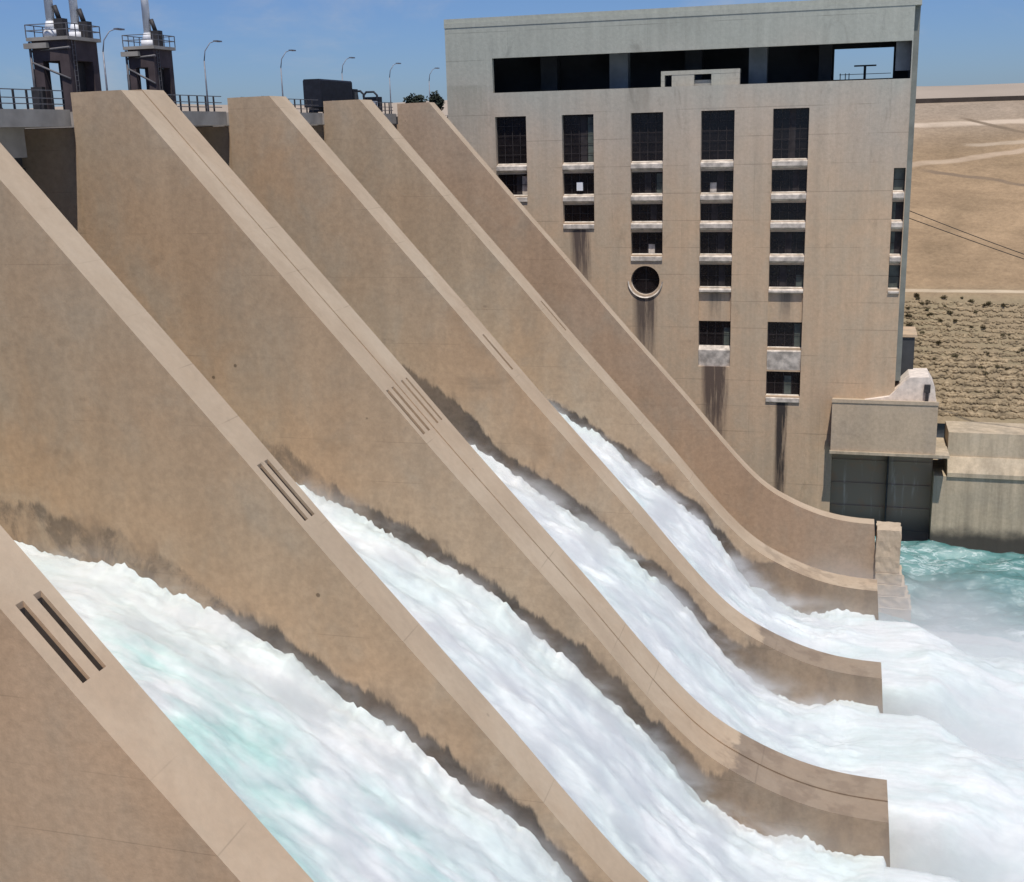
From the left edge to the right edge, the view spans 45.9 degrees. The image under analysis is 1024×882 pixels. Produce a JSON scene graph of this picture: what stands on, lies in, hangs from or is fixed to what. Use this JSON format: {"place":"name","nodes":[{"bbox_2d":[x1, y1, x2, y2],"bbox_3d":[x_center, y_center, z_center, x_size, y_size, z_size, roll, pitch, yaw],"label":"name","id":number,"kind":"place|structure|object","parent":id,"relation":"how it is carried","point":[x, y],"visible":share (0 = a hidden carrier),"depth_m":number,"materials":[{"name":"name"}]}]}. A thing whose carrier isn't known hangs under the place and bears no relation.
{"place":"outdoors","nodes":[
{"label":"outdoors","id":0,"kind":"place"},
{"bbox_2d":[23,0,101,111],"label":"hoist tower","id":1,"kind":"structure","parent":0,"point":[73,53],"depth_m":108.80,"materials":[{"name":"metal"}]},
{"bbox_2d":[120,0,176,104],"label":"hoist tower","id":2,"kind":"structure","parent":0,"point":[151,55],"depth_m":122.31,"materials":[{"name":"metal"}]},
{"bbox_2d":[14,540,571,881],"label":"spillway water","id":3,"kind":"structure","parent":0,"point":[324,781],"depth_m":66.47,"materials":[{"name":"white liquid"}]},
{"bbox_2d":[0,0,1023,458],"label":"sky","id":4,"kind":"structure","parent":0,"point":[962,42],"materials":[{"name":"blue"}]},
{"bbox_2d":[30,83,1023,116],"bbox_3d":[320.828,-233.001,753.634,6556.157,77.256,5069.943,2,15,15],"label":"hills","id":5,"kind":"structure","parent":0,"point":[984,90],"depth_m":2246.74,"materials":[{"name":"beige sand"}]},
{"bbox_2d":[298,485,885,881],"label":"spillway water","id":6,"kind":"structure","parent":0,"point":[609,766],"depth_m":84.49,"materials":[{"name":"white liquid"}]},
{"bbox_2d":[471,445,880,778],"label":"spillway water","id":7,"kind":"structure","parent":0,"point":[672,635],"depth_m":105.19,"materials":[{"name":"white liquid"}]},
{"bbox_2d":[560,413,875,661],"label":"spillway water","id":8,"kind":"structure","parent":0,"point":[697,544],"depth_m":125.73,"materials":[{"name":"white liquid"}]},
{"bbox_2d":[875,536,1023,642],"bbox_3d":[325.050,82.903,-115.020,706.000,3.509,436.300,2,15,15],"label":"river","id":9,"kind":"structure","parent":0,"point":[958,589],"depth_m":157.88,"materials":[{"name":"liquid"}]},
{"bbox_2d":[875,620,1023,881],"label":"foam water","id":10,"kind":"structure","parent":9,"relation":"on","point":[951,726],"depth_m":100.35,"materials":[{"name":"white liquid"}]},
{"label":"spillway chute","id":11,"kind":"structure","parent":9,"relation":"in","visible":0},
{"bbox_2d":[14,158,25,171],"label":"spillway gate","id":12,"kind":"structure","parent":11,"relation":"attached to","point":[19,161],"depth_m":90.58,"materials":[{"name":"metal"}]},
{"bbox_2d":[0,525,313,881],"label":"divider wall","id":13,"kind":"structure","parent":11,"relation":"on","point":[108,772],"depth_m":49.95,"materials":[{"name":"concrete"}]},
{"bbox_2d":[0,143,648,881],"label":"divider wall","id":14,"kind":"structure","parent":11,"relation":"on","point":[128,437],"depth_m":70.06,"materials":[{"name":"concrete"}]},
{"bbox_2d":[22,90,889,866],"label":"divider wall","id":15,"kind":"structure","parent":11,"relation":"on","point":[154,200],"depth_m":89.23,"materials":[{"name":"concrete"}]},
{"bbox_2d":[195,96,882,712],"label":"divider wall","id":16,"kind":"structure","parent":11,"relation":"on","point":[351,240],"depth_m":110.89,"materials":[{"name":"concrete"}]},
{"bbox_2d":[312,99,878,619],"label":"divider wall","id":17,"kind":"structure","parent":11,"relation":"on","point":[464,255],"depth_m":130.70,"materials":[{"name":"concrete"}]},
{"bbox_2d":[393,102,874,578],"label":"divider wall","id":18,"kind":"structure","parent":11,"relation":"on","point":[749,499],"depth_m":151.75,"materials":[{"name":"concrete"}]},
{"bbox_2d":[875,521,911,621],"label":"stepped footing","id":19,"kind":"object","parent":18,"relation":"attached to","point":[894,600],"visible":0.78,"depth_m":148.98,"materials":[{"name":"concrete"}]},
{"bbox_2d":[903,100,1023,422],"bbox_3d":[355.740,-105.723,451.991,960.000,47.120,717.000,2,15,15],"label":"embankment","id":20,"kind":"structure","parent":0,"point":[967,168],"depth_m":220.39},
{"bbox_2d":[444,0,921,511],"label":"powerhouse","id":21,"kind":"structure","parent":20,"relation":"on","point":[736,254],"depth_m":171.92,"materials":[{"name":"concrete"}]},
{"bbox_2d":[496,116,526,172],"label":"window","id":22,"kind":"structure","parent":21,"relation":"in","point":[511,131],"depth_m":177.14,"materials":[{"name":"glass"}]},
{"bbox_2d":[498,174,527,202],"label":"window","id":23,"kind":"structure","parent":21,"relation":"in","point":[516,183],"depth_m":178.53,"materials":[{"name":"glass"}]},
{"bbox_2d":[562,114,593,171],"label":"window","id":24,"kind":"structure","parent":21,"relation":"in","point":[578,130],"depth_m":174.53,"materials":[{"name":"glass"}]},
{"bbox_2d":[563,173,593,202],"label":"window","id":25,"kind":"structure","parent":21,"relation":"in","point":[570,179],"depth_m":175.94,"materials":[{"name":"glass"}]},
{"bbox_2d":[563,205,593,228],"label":"window","id":26,"kind":"structure","parent":21,"relation":"in","point":[573,213],"depth_m":177.01,"materials":[{"name":"glass"}]},
{"bbox_2d":[577,182,582,190],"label":"air conditioner","id":27,"kind":"object","parent":21,"relation":"attached to","point":[579,186],"visible":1,"depth_m":175.71,"materials":[{"name":"white paint"}]},
{"bbox_2d":[627,266,662,297],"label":"round window","id":28,"kind":"structure","parent":21,"relation":"in","point":[645,279],"depth_m":176.84,"materials":[{"name":"glass"}]},
{"bbox_2d":[631,112,662,170],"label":"window","id":29,"kind":"structure","parent":21,"relation":"in","point":[647,128],"depth_m":171.90,"materials":[{"name":"glass"}]},
{"bbox_2d":[631,172,662,202],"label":"window","id":30,"kind":"structure","parent":21,"relation":"in","point":[642,182],"depth_m":173.34,"materials":[{"name":"glass"}]},
{"bbox_2d":[631,204,662,229],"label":"window","id":31,"kind":"structure","parent":21,"relation":"in","point":[640,212],"depth_m":174.35,"materials":[{"name":"glass"}]},
{"bbox_2d":[631,232,662,261],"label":"window","id":32,"kind":"structure","parent":21,"relation":"in","point":[642,242],"depth_m":175.51,"materials":[{"name":"glass"}]},
{"bbox_2d":[661,68,740,86],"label":"gallery shelter","id":33,"kind":"object","parent":21,"relation":"in","point":[718,77],"visible":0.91,"depth_m":167.94,"materials":[{"name":"concrete"}]},
{"bbox_2d":[698,321,730,366],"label":"window","id":34,"kind":"structure","parent":21,"relation":"in","point":[714,336],"depth_m":176.32,"materials":[{"name":"glass"}]},
{"bbox_2d":[699,232,731,262],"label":"window","id":35,"kind":"structure","parent":21,"relation":"in","point":[715,247],"depth_m":172.91,"materials":[{"name":"glass"}]},
{"bbox_2d":[699,264,731,292],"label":"window","id":36,"kind":"structure","parent":21,"relation":"in","point":[711,275],"depth_m":174.10,"materials":[{"name":"glass"}]},
{"bbox_2d":[700,203,732,229],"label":"window","id":37,"kind":"structure","parent":21,"relation":"in","point":[714,216],"depth_m":171.74,"materials":[{"name":"glass"}]},
{"bbox_2d":[700,171,733,201],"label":"window","id":38,"kind":"structure","parent":21,"relation":"in","point":[711,181],"depth_m":170.77,"materials":[{"name":"glass"}]},
{"bbox_2d":[700,110,734,168],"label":"window","id":39,"kind":"structure","parent":21,"relation":"in","point":[717,144],"depth_m":169.28,"materials":[{"name":"glass"}]},
{"bbox_2d":[766,371,799,402],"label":"window","id":40,"kind":"structure","parent":21,"relation":"in","point":[777,383],"depth_m":175.38,"materials":[{"name":"glass"}]},
{"bbox_2d":[767,322,801,369],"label":"window","id":41,"kind":"structure","parent":21,"relation":"in","point":[780,334],"depth_m":173.76,"materials":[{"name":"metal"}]},
{"bbox_2d":[769,265,803,293],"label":"window","id":42,"kind":"structure","parent":21,"relation":"in","point":[780,276],"depth_m":171.48,"materials":[{"name":"glass"}]},
{"bbox_2d":[769,232,804,262],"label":"window","id":43,"kind":"structure","parent":21,"relation":"in","point":[785,247],"depth_m":170.32,"materials":[{"name":"glass"}]},
{"bbox_2d":[770,203,805,229],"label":"window","id":44,"kind":"structure","parent":21,"relation":"in","point":[779,211],"depth_m":169.16,"materials":[{"name":"glass"}]},
{"bbox_2d":[771,169,806,200],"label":"window","id":45,"kind":"structure","parent":21,"relation":"in","point":[782,180],"depth_m":168.17,"materials":[{"name":"glass"}]},
{"bbox_2d":[772,108,808,167],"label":"window","id":46,"kind":"structure","parent":21,"relation":"in","point":[790,125],"depth_m":166.70,"materials":[{"name":"glass"}]},
{"bbox_2d":[840,64,885,80],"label":"gallery stand","id":47,"kind":"object","parent":21,"relation":"in","point":[864,74],"visible":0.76,"depth_m":169.70,"materials":[{"name":"metal"}]},
{"bbox_2d":[829,398,948,458],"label":"concrete platform","id":48,"kind":"structure","parent":21,"relation":"attached to","point":[885,428],"depth_m":169.30,"materials":[{"name":"beige concrete"}]},
{"bbox_2d":[830,454,886,535],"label":"stoplog gate","id":49,"kind":"structure","parent":48,"relation":"attached to","point":[858,487],"depth_m":178.07,"materials":[{"name":"metal"}]},
{"bbox_2d":[884,456,888,521],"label":"gate pillar","id":50,"kind":"structure","parent":48,"relation":"attached to","point":[886,488],"depth_m":175.94,"materials":[{"name":"metal"}]},
{"bbox_2d":[865,368,935,401],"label":"sloping block","id":51,"kind":"structure","parent":48,"relation":"on","point":[909,385],"depth_m":169.39,"materials":[{"name":"white concrete"}]},
{"bbox_2d":[886,456,932,540],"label":"stoplog gate","id":52,"kind":"structure","parent":48,"relation":"attached to","point":[909,492],"depth_m":176.44,"materials":[{"name":"metal"}]},
{"bbox_2d":[924,384,930,400],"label":"valve box","id":53,"kind":"object","parent":48,"relation":"on","point":[927,387],"visible":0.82,"depth_m":168.19,"materials":[{"name":"metal"}]},
{"bbox_2d":[888,265,899,293],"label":"window","id":54,"kind":"structure","parent":21,"relation":"in","point":[894,270],"depth_m":167.72,"materials":[{"name":"glass"}]},
{"bbox_2d":[889,231,901,262],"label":"window","id":55,"kind":"structure","parent":21,"relation":"in","point":[896,236],"depth_m":166.49,"materials":[{"name":"glass"}]},
{"bbox_2d":[891,202,903,228],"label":"window","id":56,"kind":"structure","parent":21,"relation":"in","point":[897,207],"depth_m":165.36,"materials":[{"name":"glass"}]},
{"bbox_2d":[893,168,905,199],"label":"window","id":57,"kind":"structure","parent":21,"relation":"in","point":[899,173],"depth_m":164.35,"materials":[{"name":"glass"}]},
{"bbox_2d":[910,211,1022,253],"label":"cable","id":58,"kind":"object","parent":21,"relation":"attached to","point":[967,233],"visible":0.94,"depth_m":163.19,"materials":[{"name":"metal"}]},
{"bbox_2d":[909,218,1023,258],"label":"cable","id":59,"kind":"object","parent":21,"relation":"attached to","point":[967,239],"visible":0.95,"depth_m":163.45,"materials":[{"name":"black metal"}]},
{"bbox_2d":[901,326,916,374],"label":"annex","id":60,"kind":"object","parent":20,"relation":"on","point":[908,343],"visible":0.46,"depth_m":173.90,"materials":[{"name":"concrete"}]},
{"bbox_2d":[903,300,1023,419],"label":"riprap","id":61,"kind":"object","parent":20,"relation":"on","point":[964,409],"visible":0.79,"depth_m":184.09,"materials":[{"name":"beige stone"}]},
{"bbox_2d":[916,96,1023,102],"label":"parapet wall","id":62,"kind":"structure","parent":20,"relation":"on","point":[972,99],"depth_m":275.42,"materials":[{"name":"grey concrete"}]},
{"bbox_2d":[928,421,1023,553],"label":"quay wall","id":63,"kind":"structure","parent":20,"relation":"on","point":[977,494],"depth_m":171.12,"materials":[{"name":"concrete"}]},
{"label":"dam crest road","id":64,"kind":"structure","parent":0,"visible":0},
{"bbox_2d":[0,109,71,157],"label":"bridge span","id":65,"kind":"object","parent":64,"relation":"attached to","point":[14,123],"visible":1,"depth_m":85.85,"materials":[{"name":"concrete"}]},
{"bbox_2d":[0,88,63,108],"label":"railing","id":66,"kind":"object","parent":65,"relation":"on","point":[27,103],"visible":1,"depth_m":84.84,"materials":[{"name":"metal"}]},
{"bbox_2d":[102,28,124,90],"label":"street lamp","id":67,"kind":"object","parent":64,"relation":"on","point":[104,58],"visible":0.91,"depth_m":153.17,"materials":[{"name":"grey metal"}]},
{"bbox_2d":[25,111,226,128],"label":"bridge span","id":68,"kind":"object","parent":64,"relation":"attached to","point":[204,118],"visible":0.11,"depth_m":107.04,"materials":[{"name":"concrete"}]},
{"bbox_2d":[167,94,221,110],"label":"railing","id":69,"kind":"object","parent":68,"relation":"on","point":[197,102],"visible":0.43,"depth_m":106.56,"materials":[{"name":"metal"}]},
{"bbox_2d":[204,40,221,110],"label":"street lamp","id":70,"kind":"object","parent":64,"relation":"on","point":[205,74],"visible":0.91,"depth_m":177.21,"materials":[{"name":"grey metal"}]},
{"bbox_2d":[195,112,322,126],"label":"bridge span","id":71,"kind":"object","parent":64,"relation":"attached to","point":[312,118],"visible":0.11,"depth_m":128.08,"materials":[{"name":"concrete"}]},
{"bbox_2d":[288,99,318,112],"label":"railing","id":72,"kind":"object","parent":71,"relation":"on","point":[300,104],"visible":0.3,"depth_m":126.83,"materials":[{"name":"metal"}]},
{"bbox_2d":[280,49,295,95],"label":"street lamp","id":73,"kind":"object","parent":64,"relation":"on","point":[281,71],"visible":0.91,"depth_m":200.42,"materials":[{"name":"grey metal"}]},
{"bbox_2d":[303,79,358,112],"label":"cargo truck","id":74,"kind":"object","parent":64,"relation":"on","point":[318,91],"visible":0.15,"depth_m":162.67,"materials":[{"name":"black metal"}]},
{"bbox_2d":[311,113,395,125],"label":"bridge span","id":75,"kind":"object","parent":64,"relation":"attached to","point":[391,118],"visible":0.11,"depth_m":150.09,"materials":[{"name":"concrete"}]},
{"bbox_2d":[332,100,392,113],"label":"railing","id":76,"kind":"object","parent":75,"relation":"on","point":[385,110],"visible":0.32,"depth_m":149.31,"materials":[{"name":"metal"}]},
{"bbox_2d":[358,90,382,111],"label":"flatbed truck","id":77,"kind":"object","parent":64,"relation":"on","point":[377,99],"visible":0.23,"depth_m":180.68,"materials":[{"name":"black paint"}]},
{"bbox_2d":[389,63,400,113],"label":"street lamp","id":78,"kind":"object","parent":64,"relation":"on","point":[390,88],"visible":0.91,"depth_m":247.61,"materials":[{"name":"grey metal"}]},
{"bbox_2d":[403,93,427,102],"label":"round tree","id":79,"kind":"object","parent":64,"relation":"on","point":[416,99],"visible":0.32,"depth_m":215.51,"materials":[{"name":"green plant"}]},
{"bbox_2d":[429,68,439,97],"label":"street lamp","id":80,"kind":"object","parent":64,"relation":"on","point":[429,80],"visible":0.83,"depth_m":270.15,"materials":[{"name":"grey metal"}]},
{"bbox_2d":[428,90,444,110],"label":"dark tree","id":81,"kind":"object","parent":64,"relation":"on","point":[437,99],"visible":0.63,"depth_m":208.40,"materials":[{"name":"green plant"}]}
]}

